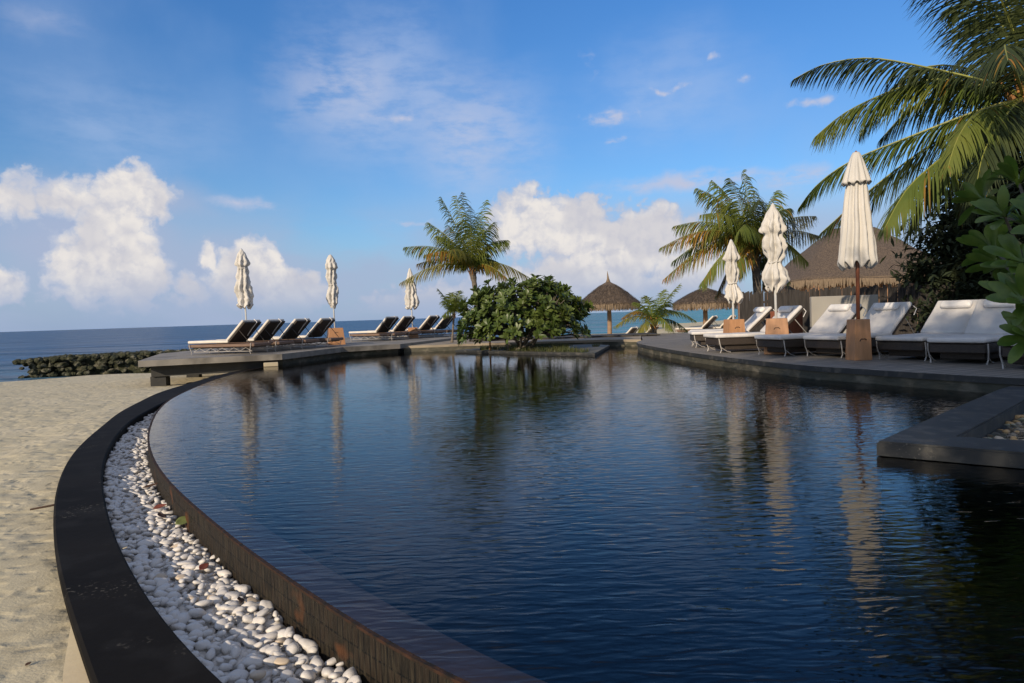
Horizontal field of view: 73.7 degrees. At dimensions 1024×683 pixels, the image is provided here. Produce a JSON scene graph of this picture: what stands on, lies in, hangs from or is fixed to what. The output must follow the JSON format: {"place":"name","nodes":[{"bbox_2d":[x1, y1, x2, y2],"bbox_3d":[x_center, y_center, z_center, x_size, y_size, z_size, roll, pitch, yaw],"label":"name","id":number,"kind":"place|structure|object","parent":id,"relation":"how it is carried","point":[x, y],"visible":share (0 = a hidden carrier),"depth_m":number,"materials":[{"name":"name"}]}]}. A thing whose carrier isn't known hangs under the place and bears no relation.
{"place":"outdoors","nodes":[
{"label":"outdoors","id":0,"kind":"place"},
{"bbox_2d":[0,320,723,456],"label":"sand","id":1,"kind":"structure","parent":0,"point":[30,410],"depth_m":12.74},
{"bbox_2d":[63,627,88,682],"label":"kerb footing","id":2,"kind":"object","parent":1,"relation":"on","point":[74,671],"visible":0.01,"depth_m":2.30,"materials":[{"name":"concrete"}]},
{"bbox_2d":[53,369,250,682],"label":"stone kerb","id":3,"kind":"structure","parent":2,"relation":"on","point":[123,632],"depth_m":2.78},
{"bbox_2d":[0,393,156,682],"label":"sand edge","id":4,"kind":"object","parent":1,"relation":"on","point":[35,625],"visible":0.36,"depth_m":3.45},
{"bbox_2d":[12,348,198,377],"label":"rock breakwater","id":5,"kind":"object","parent":1,"relation":"on","point":[120,362],"visible":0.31,"depth_m":26.48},
{"bbox_2d":[138,334,463,397],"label":"sun deck","id":6,"kind":"structure","parent":1,"relation":"on","point":[166,366],"depth_m":16.77,"materials":[{"name":"grey stone"}]},
{"bbox_2d":[188,319,270,354],"bbox_3d":[-7.138,-0.121,17.232,1.945,0.858,0.730,-1,2,16],"label":"sun lounger","id":7,"kind":"object","parent":6,"relation":"on","point":[243,330],"visible":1,"depth_m":16.99,"materials":[{"name":"white fabric"}]},
{"bbox_2d":[234,248,253,350],"bbox_3d":[-7.377,-1.158,18.848,0.499,2.815,0.515,-2,2,0],"label":"closed umbrella","id":8,"kind":"object","parent":6,"relation":"on","point":[243,289],"visible":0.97,"depth_m":18.70,"materials":[{"name":"fabric"}]},
{"bbox_2d":[217,318,293,352],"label":"sun lounger","id":9,"kind":"object","parent":6,"relation":"on","point":[268,329],"visible":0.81,"depth_m":17.87,"materials":[{"name":"beige fabric"}]},
{"bbox_2d":[258,318,318,348],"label":"sun lounger","id":10,"kind":"object","parent":6,"relation":"on","point":[295,328],"visible":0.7,"depth_m":18.73,"materials":[{"name":"beige fabric"}]},
{"bbox_2d":[273,317,343,345],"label":"sun lounger","id":11,"kind":"object","parent":6,"relation":"on","point":[321,326],"visible":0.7,"depth_m":19.65,"materials":[{"name":"beige fabric"}]},
{"bbox_2d":[325,254,344,344],"bbox_3d":[-5.545,-1.309,21.259,0.519,2.815,0.519,-3,2,-23],"label":"closed umbrella","id":12,"kind":"object","parent":6,"relation":"on","point":[331,266],"visible":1,"depth_m":21.13,"materials":[{"name":"fabric"}]},
{"bbox_2d":[349,316,404,339],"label":"sun lounger","id":13,"kind":"object","parent":6,"relation":"on","point":[387,323],"visible":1,"depth_m":23.84,"materials":[{"name":"beige fabric"}]},
{"bbox_2d":[370,316,421,337],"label":"sun lounger","id":14,"kind":"object","parent":6,"relation":"on","point":[403,323],"visible":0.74,"depth_m":24.63,"materials":[{"name":"beige fabric"}]},
{"bbox_2d":[404,268,419,337],"bbox_3d":[-3.756,-1.444,25.658,0.571,2.635,0.572,-2,2,0],"label":"closed umbrella","id":15,"kind":"object","parent":6,"relation":"on","point":[411,299],"visible":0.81,"depth_m":25.51,"materials":[{"name":"fabric"}]},
{"bbox_2d":[397,315,445,336],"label":"sun lounger","id":16,"kind":"object","parent":6,"relation":"on","point":[429,322],"visible":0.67,"depth_m":25.85,"materials":[{"name":"beige fabric"}]},
{"bbox_2d":[418,314,457,335],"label":"sun lounger","id":17,"kind":"object","parent":6,"relation":"on","point":[445,322],"visible":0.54,"depth_m":26.76,"materials":[{"name":"beige fabric"}]},
{"bbox_2d":[579,271,640,333],"bbox_3d":[5.079,-1.819,35.976,3.612,3.773,3.583,-2,2,0],"label":"thatched parasol","id":18,"kind":"object","parent":1,"relation":"on","point":[607,296],"visible":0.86,"depth_m":34.93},
{"bbox_2d":[613,283,696,333],"bbox_3d":[5.202,-1.083,24.966,3.120,2.039,2.077,-2,2,0],"label":"young palm","id":19,"kind":"object","parent":1,"relation":"on","point":[653,317],"visible":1,"depth_m":24.85,"materials":[{"name":"green plant"}]},
{"bbox_2d":[672,288,737,324],"bbox_3d":[10.181,-1.802,35.958,3.756,2.414,3.754,-2,2,0],"label":"thatched parasol","id":20,"kind":"object","parent":1,"relation":"on","point":[703,299],"visible":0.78,"depth_m":34.91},
{"bbox_2d":[762,227,941,323],"bbox_3d":[15.512,-2.970,30.928,7.002,4.378,6.402,-2,2,0],"label":"thatched villa","id":21,"kind":"object","parent":1,"relation":"on","point":[823,271],"visible":0.37,"depth_m":28.67,"materials":[{"name":"brown plant"}]},
{"bbox_2d":[0,308,1023,682],"bbox_3d":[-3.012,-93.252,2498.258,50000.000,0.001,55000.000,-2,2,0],"label":"sea","id":22,"kind":"structure","parent":0,"point":[578,550],"depth_m":5.67,"materials":[{"name":"liquid"}]},
{"bbox_2d":[0,0,1023,331],"label":"sky","id":23,"kind":"structure","parent":0,"point":[145,144],"materials":[{"name":"blue"}]},
{"bbox_2d":[404,336,640,377],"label":"paving","id":24,"kind":"structure","parent":0,"point":[610,341],"depth_m":20.57,"materials":[{"name":"stone"}]},
{"bbox_2d":[437,289,463,341],"bbox_3d":[-1.906,-0.850,22.137,1.058,1.766,1.299,-2,2,0],"label":"young palm","id":25,"kind":"object","parent":24,"relation":"on","point":[451,306],"visible":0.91,"depth_m":22.06,"materials":[{"name":"green plant"}]},
{"bbox_2d":[399,192,527,341],"bbox_3d":[-1.472,-2.334,21.553,3.108,4.740,3.468,0,3,43],"label":"palm tree","id":26,"kind":"object","parent":24,"relation":"on","point":[464,258],"visible":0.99,"depth_m":21.18,"materials":[{"name":"green plant"}]},
{"bbox_2d":[469,333,660,340],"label":"duckboard walkway","id":27,"kind":"structure","parent":24,"relation":"on","point":[615,335],"depth_m":22.31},
{"bbox_2d":[455,344,609,390],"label":"planting island","id":28,"kind":"structure","parent":0,"point":[594,351],"depth_m":17.26,"materials":[{"name":"stone"}]},
{"bbox_2d":[455,274,596,349],"bbox_3d":[0.385,-0.766,18.168,3.853,2.043,2.904,-2,2,0],"label":"round bush","id":29,"kind":"object","parent":28,"relation":"on","point":[554,312],"visible":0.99,"depth_m":17.43,"materials":[{"name":"green plant"}]},
{"bbox_2d":[480,341,599,351],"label":"grass","id":30,"kind":"structure","parent":28,"relation":"on","point":[558,347],"depth_m":18.14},
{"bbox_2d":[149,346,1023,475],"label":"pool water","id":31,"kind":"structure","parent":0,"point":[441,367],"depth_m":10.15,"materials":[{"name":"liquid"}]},
{"bbox_2d":[876,385,1023,601],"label":"stone planter","id":32,"kind":"object","parent":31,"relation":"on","point":[952,498],"visible":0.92,"depth_m":4.29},
{"bbox_2d":[951,155,1023,363],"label":"broad leaved shrub","id":33,"kind":"object","parent":32,"relation":"in","point":[997,245],"visible":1,"depth_m":5.17,"materials":[{"name":"green plant"}]},
{"bbox_2d":[637,333,1023,447],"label":"terrace","id":34,"kind":"structure","parent":0,"point":[968,376],"depth_m":9.16,"materials":[{"name":"stone"}]},
{"bbox_2d":[675,316,722,331],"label":"sun lounger","id":35,"kind":"object","parent":34,"relation":"on","point":[710,321],"visible":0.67,"depth_m":29.22,"materials":[{"name":"beige fabric"}]},
{"bbox_2d":[690,307,764,344],"bbox_3d":[5.118,-0.364,15.827,1.945,0.839,0.751,-1,2,16],"label":"sun lounger","id":36,"kind":"object","parent":34,"relation":"on","point":[754,309],"visible":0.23,"depth_m":15.75,"materials":[{"name":"fabric"}]},
{"bbox_2d":[688,306,774,347],"bbox_3d":[4.849,-0.316,14.809,1.945,0.839,0.751,-2,2,8],"label":"sun lounger","id":37,"kind":"object","parent":34,"relation":"on","point":[757,319],"visible":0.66,"depth_m":14.59,"materials":[{"name":"fabric"}]},
{"bbox_2d":[722,239,744,332],"bbox_3d":[4.438,-0.949,13.723,0.420,2.205,0.404,-2,2,0],"label":"closed umbrella","id":38,"kind":"object","parent":34,"relation":"on","point":[733,292],"visible":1,"depth_m":13.62,"materials":[{"name":"fabric"}]},
{"bbox_2d":[658,169,820,300],"bbox_3d":[6.211,-2.372,18.842,4.845,4.559,3.128,-4,3,-44],"label":"palm tree","id":39,"kind":"object","parent":34,"relation":"on","point":[746,236],"visible":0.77,"depth_m":18.35,"materials":[{"name":"green plant"}]},
{"bbox_2d":[703,305,806,352],"bbox_3d":[4.710,-0.243,13.012,1.945,0.839,0.751,-2,2,-4],"label":"sun lounger","id":40,"kind":"object","parent":34,"relation":"on","point":[734,341],"visible":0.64,"depth_m":12.72,"materials":[{"name":"fabric"}]},
{"bbox_2d":[758,203,790,353],"bbox_3d":[4.607,-1.103,11.966,0.510,2.635,0.470,-1,2,20],"label":"closed umbrella","id":41,"kind":"object","parent":34,"relation":"on","point":[773,229],"visible":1,"depth_m":11.84,"materials":[{"name":"fabric"}]},
{"bbox_2d":[770,311,802,332],"bbox_3d":[5.714,-0.275,14.207,0.500,0.720,0.400,-3,2,-20],"label":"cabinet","id":42,"kind":"object","parent":34,"relation":"on","point":[794,326],"visible":0.16,"depth_m":14.06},
{"bbox_2d":[754,304,865,356],"bbox_3d":[5.224,-0.213,11.779,1.945,0.839,0.751,-3,2,-17],"label":"sun lounger","id":43,"kind":"object","parent":34,"relation":"on","point":[833,318],"visible":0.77,"depth_m":11.64,"materials":[{"name":"fabric"}]},
{"bbox_2d":[810,295,877,332],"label":"wall","id":44,"kind":"structure","parent":34,"relation":"on","point":[820,305],"depth_m":13.55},
{"bbox_2d":[837,151,877,360],"bbox_3d":[5.074,-1.260,10.042,0.546,3.065,0.560,-2,2,0],"label":"closed umbrella","id":45,"kind":"object","parent":34,"relation":"on","point":[857,247],"visible":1,"depth_m":9.92,"materials":[{"name":"white fabric"}]},
{"bbox_2d":[803,302,916,357],"bbox_3d":[5.741,-0.205,11.125,1.945,0.839,0.751,-3,2,-23],"label":"sun lounger","id":46,"kind":"object","parent":34,"relation":"on","point":[887,318],"visible":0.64,"depth_m":11.01,"materials":[{"name":"fabric"}]},
{"bbox_2d":[738,281,989,334],"bbox_3d":[9.632,-0.665,14.567,9.607,1.241,1.170,-1,3,31],"label":"stick fence","id":47,"kind":"object","parent":34,"relation":"on","point":[746,307],"visible":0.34,"depth_m":15.49,"materials":[{"name":"brown wood"}]},
{"bbox_2d":[790,0,1023,247],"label":"palm tree","id":48,"kind":"object","parent":34,"relation":"on","point":[978,143],"visible":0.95,"depth_m":10.12,"materials":[{"name":"green plant"}]},
{"bbox_2d":[875,299,978,360],"bbox_3d":[6.349,-0.189,10.187,1.945,0.839,0.751,-3,2,-29],"label":"sun lounger","id":49,"kind":"object","parent":34,"relation":"on","point":[949,317],"visible":0.62,"depth_m":10.16,"materials":[{"name":"fabric"}]},
{"bbox_2d":[880,134,1023,331],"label":"dark tree","id":50,"kind":"object","parent":34,"relation":"on","point":[947,248],"visible":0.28,"depth_m":14.36,"materials":[{"name":"green plant"}]},
{"bbox_2d":[927,299,1015,364],"bbox_3d":[6.547,-0.165,9.404,1.945,0.839,0.751,-3,3,-35],"label":"sun lounger","id":51,"kind":"object","parent":34,"relation":"on","point":[981,336],"visible":0.69,"depth_m":9.11,"materials":[{"name":"fabric"}]},
{"bbox_2d":[999,344,1023,368],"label":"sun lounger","id":52,"kind":"object","parent":34,"relation":"on","point":[1006,350],"visible":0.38,"depth_m":8.04,"materials":[{"name":"metal"}]},
{"label":"gravel bed","id":53,"kind":"structure","parent":0,"visible":0},
{"bbox_2d":[103,411,360,682],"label":"pebbles","id":54,"kind":"object","parent":53,"relation":"on","point":[130,501],"visible":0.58,"depth_m":3.29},
{"bbox_2d":[127,528,140,534],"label":"pebble","id":55,"kind":"object","parent":54,"relation":"on","point":[133,531],"visible":0.91,"depth_m":3.75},
{"bbox_2d":[132,565,143,574],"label":"pebble","id":56,"kind":"object","parent":54,"relation":"on","point":[137,570],"visible":0.89,"depth_m":3.12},
{"bbox_2d":[136,539,154,546],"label":"pebble","id":57,"kind":"object","parent":54,"relation":"on","point":[148,543],"visible":0.87,"depth_m":3.56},
{"bbox_2d":[141,580,155,585],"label":"pebble","id":58,"kind":"object","parent":54,"relation":"on","point":[149,582],"visible":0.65,"depth_m":3.00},
{"bbox_2d":[146,591,153,596],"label":"pebble","id":59,"kind":"object","parent":54,"relation":"on","point":[149,593],"visible":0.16,"depth_m":2.91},
{"bbox_2d":[150,558,162,567],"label":"pebble","id":60,"kind":"object","parent":54,"relation":"on","point":[154,563],"visible":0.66,"depth_m":3.31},
{"bbox_2d":[153,590,167,597],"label":"pebble","id":61,"kind":"object","parent":54,"relation":"on","point":[158,593],"visible":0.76,"depth_m":2.87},
{"bbox_2d":[156,578,168,587],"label":"pebble","id":62,"kind":"object","parent":54,"relation":"on","point":[160,581],"visible":0.72,"depth_m":2.97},
{"bbox_2d":[161,615,173,622],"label":"pebble","id":63,"kind":"object","parent":54,"relation":"on","point":[167,618],"visible":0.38,"depth_m":2.61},
{"bbox_2d":[166,591,181,598],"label":"pebble","id":64,"kind":"object","parent":54,"relation":"on","point":[171,594],"visible":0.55,"depth_m":2.88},
{"bbox_2d":[170,623,186,631],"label":"pebble","id":65,"kind":"object","parent":54,"relation":"on","point":[178,626],"visible":0.72,"depth_m":2.57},
{"bbox_2d":[173,583,185,591],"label":"pebble","id":66,"kind":"object","parent":54,"relation":"on","point":[179,588],"visible":0.65,"depth_m":2.94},
{"bbox_2d":[175,516,186,524],"bbox_3d":[-1.886,1.028,3.927,0.062,0.013,0.106,31,31,27],"label":"fallen leaf","id":67,"kind":"object","parent":54,"relation":"on","point":[181,520],"visible":0.64,"depth_m":3.92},
{"bbox_2d":[174,613,189,624],"bbox_3d":[-1.278,1.080,2.640,0.060,0.042,0.071,8,18,-11],"label":"pebble","id":68,"kind":"object","parent":54,"relation":"on","point":[184,618],"visible":0.68,"depth_m":2.63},
{"bbox_2d":[177,560,195,565],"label":"pebble","id":69,"kind":"object","parent":54,"relation":"on","point":[181,563],"visible":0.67,"depth_m":3.28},
{"bbox_2d":[186,623,203,631],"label":"pebble","id":70,"kind":"object","parent":54,"relation":"on","point":[190,627],"visible":0.53,"depth_m":2.56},
{"bbox_2d":[188,629,203,640],"bbox_3d":[-1.153,1.072,2.492,0.062,0.030,0.046,-5,16,5],"label":"pebble","id":71,"kind":"object","parent":54,"relation":"on","point":[198,632],"visible":0.66,"depth_m":2.48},
{"bbox_2d":[188,608,205,617],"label":"pebble","id":72,"kind":"object","parent":54,"relation":"on","point":[197,612],"visible":0.96,"depth_m":2.68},
{"bbox_2d":[193,599,213,607],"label":"pebble","id":73,"kind":"object","parent":54,"relation":"on","point":[203,603],"visible":1,"depth_m":2.75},
{"bbox_2d":[201,660,213,669],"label":"pebble","id":74,"kind":"object","parent":54,"relation":"on","point":[207,663],"visible":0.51,"depth_m":2.24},
{"bbox_2d":[202,614,213,623],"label":"pebble","id":75,"kind":"object","parent":54,"relation":"on","point":[206,618],"visible":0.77,"depth_m":2.64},
{"bbox_2d":[203,629,212,637],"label":"pebble","id":76,"kind":"object","parent":54,"relation":"on","point":[208,632],"visible":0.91,"depth_m":2.49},
{"bbox_2d":[206,644,220,650],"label":"pebble","id":77,"kind":"object","parent":54,"relation":"on","point":[214,646],"visible":0.91,"depth_m":2.36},
{"bbox_2d":[209,657,220,665],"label":"pebble","id":78,"kind":"object","parent":54,"relation":"on","point":[213,660],"visible":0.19,"depth_m":2.30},
{"bbox_2d":[204,648,215,659],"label":"pebble","id":79,"kind":"object","parent":78,"relation":"on","point":[210,654],"visible":0.96,"depth_m":2.31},
{"bbox_2d":[209,596,221,604],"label":"pebble","id":80,"kind":"object","parent":54,"relation":"on","point":[216,599],"visible":0.81,"depth_m":2.82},
{"bbox_2d":[214,618,228,629],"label":"pebble","id":81,"kind":"object","parent":54,"relation":"on","point":[219,624],"visible":0.87,"depth_m":2.58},
{"bbox_2d":[220,640,231,654],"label":"pebble","id":82,"kind":"object","parent":54,"relation":"on","point":[225,646],"visible":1,"depth_m":2.37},
{"bbox_2d":[219,663,232,671],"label":"pebble","id":83,"kind":"object","parent":54,"relation":"on","point":[223,667],"visible":0.92,"depth_m":2.25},
{"bbox_2d":[224,605,238,613],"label":"pebble","id":84,"kind":"object","parent":54,"relation":"on","point":[230,609],"visible":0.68,"depth_m":2.72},
{"bbox_2d":[225,591,240,600],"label":"pebble","id":85,"kind":"object","parent":54,"relation":"on","point":[233,594],"visible":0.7,"depth_m":2.88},
{"bbox_2d":[227,674,241,682],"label":"pebble","id":86,"kind":"object","parent":54,"relation":"on","point":[233,677],"visible":0.84,"depth_m":2.17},
{"bbox_2d":[230,646,241,658],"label":"pebble","id":87,"kind":"object","parent":54,"relation":"on","point":[235,652],"visible":0.94,"depth_m":2.35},
{"bbox_2d":[229,628,244,635],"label":"pebble","id":88,"kind":"object","parent":54,"relation":"on","point":[234,631],"visible":0.69,"depth_m":2.55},
{"bbox_2d":[227,669,248,682],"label":"pebble","id":89,"kind":"object","parent":54,"relation":"on","point":[244,674],"visible":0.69,"depth_m":2.19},
{"bbox_2d":[236,631,248,643],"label":"pebble","id":90,"kind":"object","parent":54,"relation":"on","point":[242,635],"visible":0.65,"depth_m":2.52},
{"bbox_2d":[234,584,250,592],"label":"pebble","id":91,"kind":"object","parent":54,"relation":"on","point":[237,588],"visible":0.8,"depth_m":2.97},
{"bbox_2d":[242,615,253,623],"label":"pebble","id":92,"kind":"object","parent":54,"relation":"on","point":[247,619],"visible":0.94,"depth_m":2.64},
{"bbox_2d":[242,623,255,630],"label":"pebble","id":93,"kind":"object","parent":54,"relation":"on","point":[251,626],"visible":0.73,"depth_m":2.59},
{"bbox_2d":[242,638,257,647],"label":"pebble","id":94,"kind":"object","parent":54,"relation":"on","point":[247,642],"visible":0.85,"depth_m":2.44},
{"bbox_2d":[242,601,258,610],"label":"pebble","id":95,"kind":"object","parent":54,"relation":"on","point":[246,605],"visible":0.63,"depth_m":2.76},
{"bbox_2d":[241,656,263,668],"bbox_3d":[-0.873,1.082,2.303,0.076,0.036,0.048,6,4,-24],"label":"pebble","id":96,"kind":"object","parent":54,"relation":"on","point":[257,661],"visible":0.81,"depth_m":2.29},
{"bbox_2d":[249,670,265,681],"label":"pebble","id":97,"kind":"object","parent":54,"relation":"on","point":[255,675],"visible":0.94,"depth_m":2.20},
{"bbox_2d":[252,616,265,625],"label":"pebble","id":98,"kind":"object","parent":54,"relation":"on","point":[258,620],"visible":0.88,"depth_m":2.63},
{"bbox_2d":[255,609,269,616],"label":"pebble","id":99,"kind":"object","parent":54,"relation":"on","point":[263,612],"visible":0.9,"depth_m":2.69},
{"bbox_2d":[259,600,273,612],"bbox_3d":[-1.001,1.078,2.778,0.058,0.035,0.076,-9,22,-37],"label":"pebble","id":100,"kind":"object","parent":54,"relation":"on","point":[263,604],"visible":0.78,"depth_m":2.77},
{"bbox_2d":[263,655,278,666],"bbox_3d":[-0.814,1.084,2.313,0.062,0.030,0.043,11,15,-35],"label":"pebble","id":101,"kind":"object","parent":54,"relation":"on","point":[269,661],"visible":0.83,"depth_m":2.30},
{"bbox_2d":[265,645,281,655],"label":"pebble","id":102,"kind":"object","parent":54,"relation":"on","point":[271,648],"visible":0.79,"depth_m":2.39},
{"bbox_2d":[274,657,289,665],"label":"pebble","id":103,"kind":"object","parent":54,"relation":"on","point":[280,661],"visible":1,"depth_m":2.30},
{"bbox_2d":[279,669,293,681],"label":"pebble","id":104,"kind":"object","parent":54,"relation":"on","point":[285,674],"visible":0.88,"depth_m":2.22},
{"bbox_2d":[285,642,298,656],"bbox_3d":[-0.781,1.094,2.427,0.050,0.034,0.058,-19,16,-26],"label":"pebble","id":105,"kind":"object","parent":54,"relation":"on","point":[291,649],"visible":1,"depth_m":2.41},
{"bbox_2d":[286,677,302,682],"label":"pebble","id":106,"kind":"object","parent":54,"relation":"on","point":[293,680],"visible":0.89,"depth_m":2.19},
{"bbox_2d":[332,677,346,682],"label":"pebble","id":107,"kind":"object","parent":54,"relation":"on","point":[340,680],"visible":0.97,"depth_m":2.19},
{"bbox_2d":[343,667,357,679],"bbox_3d":[-0.529,1.092,2.240,0.049,0.034,0.069,3,-1,6],"label":"pebble","id":108,"kind":"object","parent":54,"relation":"on","point":[349,673],"visible":0.77,"depth_m":2.23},
{"bbox_2d":[346,675,361,682],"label":"pebble","id":109,"kind":"object","parent":54,"relation":"on","point":[354,678],"visible":0.97,"depth_m":2.18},
{"label":"pebble","id":110,"kind":"object","parent":54,"relation":"on","visible":0},
{"bbox_2d":[181,639,194,647],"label":"pebble","id":111,"kind":"object","parent":110,"relation":"on","point":[188,642],"visible":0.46,"depth_m":2.38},
{"label":"pebble","id":112,"kind":"object","parent":54,"relation":"on","visible":0},
{"bbox_2d":[154,583,169,592],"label":"pebble","id":113,"kind":"object","parent":112,"relation":"on","point":[163,587],"visible":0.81,"depth_m":2.93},
{"label":"pebble","id":114,"kind":"object","parent":54,"relation":"on","visible":0},
{"bbox_2d":[199,649,208,653],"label":"pebble","id":115,"kind":"object","parent":114,"relation":"on","point":[203,651],"visible":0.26,"depth_m":2.36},
{"bbox_2d":[195,639,211,650],"bbox_3d":[-1.078,1.058,2.377,0.065,0.030,0.050,-8,15,37],"label":"pebble","id":116,"kind":"object","parent":115,"relation":"on","point":[201,645],"visible":0.97,"depth_m":2.36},
{"label":"pool floor","id":117,"kind":"structure","parent":0,"visible":0},
{"bbox_2d":[147,367,546,682],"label":"pool wall","id":118,"kind":"structure","parent":117,"relation":"on","point":[368,637],"depth_m":2.73,"materials":[{"name":"brown tile"}]},
{"bbox_2d":[264,362,277,366],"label":"stone block","id":119,"kind":"structure","parent":118,"relation":"on","point":[268,364],"depth_m":15.79,"materials":[{"name":"stone"}]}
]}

